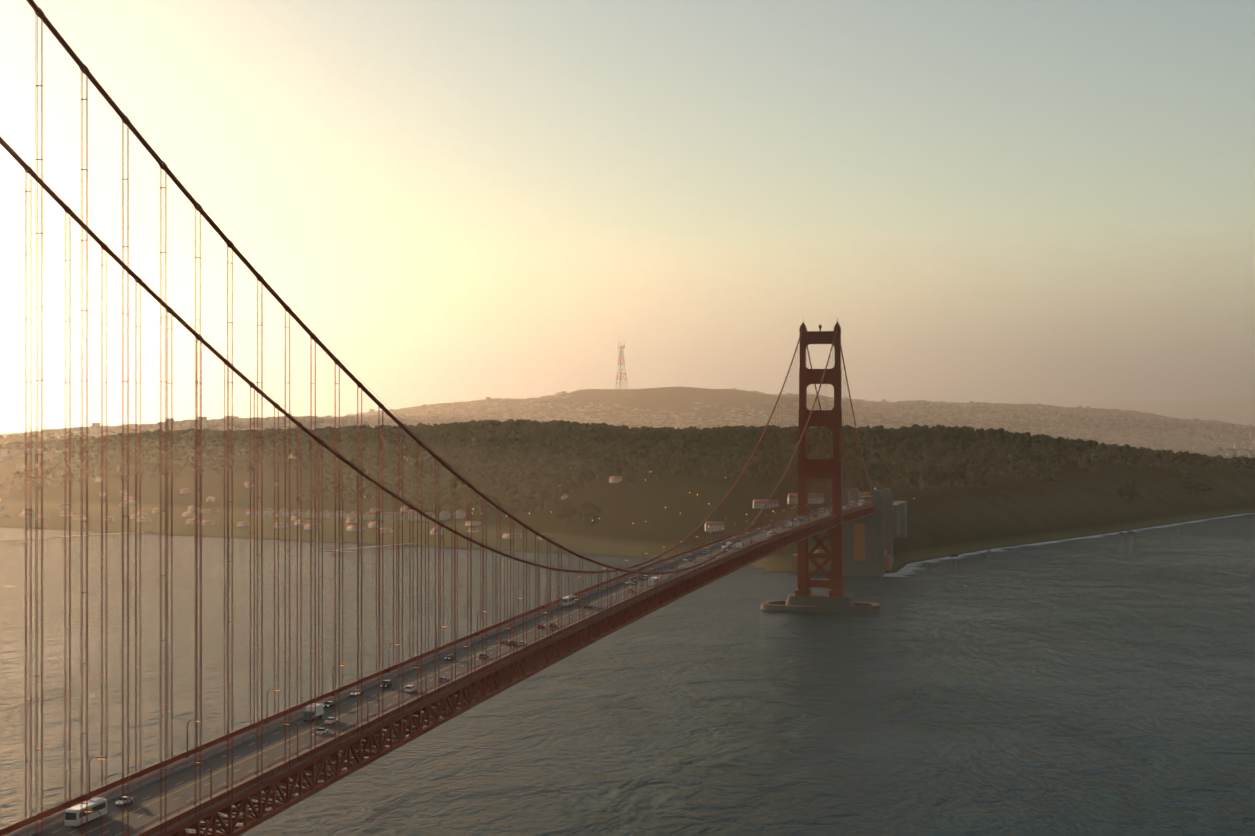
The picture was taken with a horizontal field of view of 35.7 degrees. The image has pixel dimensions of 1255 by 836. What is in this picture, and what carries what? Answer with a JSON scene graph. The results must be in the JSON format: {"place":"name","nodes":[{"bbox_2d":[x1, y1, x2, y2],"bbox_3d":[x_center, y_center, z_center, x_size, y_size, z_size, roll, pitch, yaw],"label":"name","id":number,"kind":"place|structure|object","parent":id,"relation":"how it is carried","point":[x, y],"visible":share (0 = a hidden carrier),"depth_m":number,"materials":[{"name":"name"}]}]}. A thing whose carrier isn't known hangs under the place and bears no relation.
{"place":"outdoors","nodes":[
{"label":"outdoors","id":0,"kind":"place"},
{"bbox_2d":[0,0,906,835],"bbox_3d":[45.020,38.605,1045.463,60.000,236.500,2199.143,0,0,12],"label":"bridge","id":1,"kind":"structure","parent":0,"point":[566,642],"depth_m":487.50,"materials":[{"name":"red metal"}]},
{"bbox_2d":[84,508,791,811],"bbox_3d":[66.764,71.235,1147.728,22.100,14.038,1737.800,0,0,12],"label":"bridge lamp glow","id":2,"kind":"object","parent":1,"relation":"attached to","point":[418,667],"depth_m":546.01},
{"bbox_2d":[5,502,872,835],"bbox_3d":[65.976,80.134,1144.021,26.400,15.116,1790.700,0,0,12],"label":"bridge roadway","id":3,"kind":"structure","parent":1,"relation":"attached to","point":[185,786],"depth_m":474.35,"materials":[{"name":"grey asphalt"}]},
{"bbox_2d":[64,500,868,825],"bbox_3d":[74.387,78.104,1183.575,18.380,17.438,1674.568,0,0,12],"label":"vehicles","id":4,"kind":"object","parent":1,"relation":"on","point":[74,812],"depth_m":490.78,"materials":[{"name":"paint"}]},
{"bbox_2d":[0,514,1254,835],"bbox_3d":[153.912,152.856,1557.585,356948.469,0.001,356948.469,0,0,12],"label":"sea","id":5,"kind":"structure","parent":0,"point":[528,728],"depth_m":1082.22,"materials":[{"name":"liquid"}]},
{"bbox_2d":[0,531,416,552],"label":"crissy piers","id":6,"kind":"structure","parent":5,"relation":"in","point":[106,534],"depth_m":2376.58,"materials":[{"name":"concrete"}]},
{"bbox_2d":[760,594,879,612],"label":"pier","id":7,"kind":"structure","parent":5,"relation":"in","point":[830,606],"depth_m":1542.30,"materials":[{"name":"concrete"}]},
{"bbox_2d":[884,513,1254,576],"bbox_3d":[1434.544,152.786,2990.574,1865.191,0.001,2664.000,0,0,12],"label":"surf","id":8,"kind":"structure","parent":5,"relation":"on","point":[907,567],"depth_m":2232.34,"materials":[{"name":"white liquid"}]},
{"bbox_2d":[0,387,1254,573],"bbox_3d":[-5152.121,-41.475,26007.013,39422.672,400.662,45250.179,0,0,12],"label":"terrain","id":9,"kind":"structure","parent":0,"point":[939,548],"depth_m":2665.86,"materials":[{"name":"green plant"}]},
{"bbox_2d":[0,454,870,539],"bbox_3d":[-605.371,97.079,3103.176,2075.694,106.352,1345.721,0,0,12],"label":"buildings","id":10,"kind":"structure","parent":9,"relation":"on","point":[459,513],"depth_m":2822.90,"materials":[{"name":"white"}]},
{"bbox_2d":[615,335,627,388],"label":"radio tower","id":11,"kind":"structure","parent":9,"relation":"on","point":[620,364],"depth_m":8445.81,"materials":[{"name":"metal"}]},
{"bbox_2d":[0,419,1254,526],"bbox_3d":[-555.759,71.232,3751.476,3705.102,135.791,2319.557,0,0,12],"label":"trees","id":12,"kind":"object","parent":9,"relation":"on","point":[723,446],"visible":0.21,"depth_m":3174.66,"materials":[{"name":"green plant"}]},
{"bbox_2d":[0,388,1254,460],"bbox_3d":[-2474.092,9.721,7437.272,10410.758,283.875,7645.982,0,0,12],"label":"city houses","id":13,"kind":"structure","parent":9,"relation":"on","point":[189,424],"depth_m":7611.39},
{"bbox_2d":[481,478,866,528],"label":"buildings","id":14,"kind":"structure","parent":9,"relation":"on","point":[665,509],"depth_m":2450.93,"materials":[{"name":"metal"}]},
{"bbox_2d":[792,548,890,570],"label":"fort point","id":15,"kind":"structure","parent":9,"relation":"on","point":[812,566],"depth_m":1931.67,"materials":[{"name":"brick"}]},
{"bbox_2d":[902,524,1178,567],"bbox_3d":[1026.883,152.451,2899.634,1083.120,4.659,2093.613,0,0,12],"label":"shore rocks","id":16,"kind":"object","parent":9,"relation":"on","point":[1128,531],"depth_m":2381.07,"materials":[{"name":"grey stone"}]},
{"bbox_2d":[0,0,1254,835],"label":"sky","id":17,"kind":"structure","parent":0,"point":[1043,202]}
]}

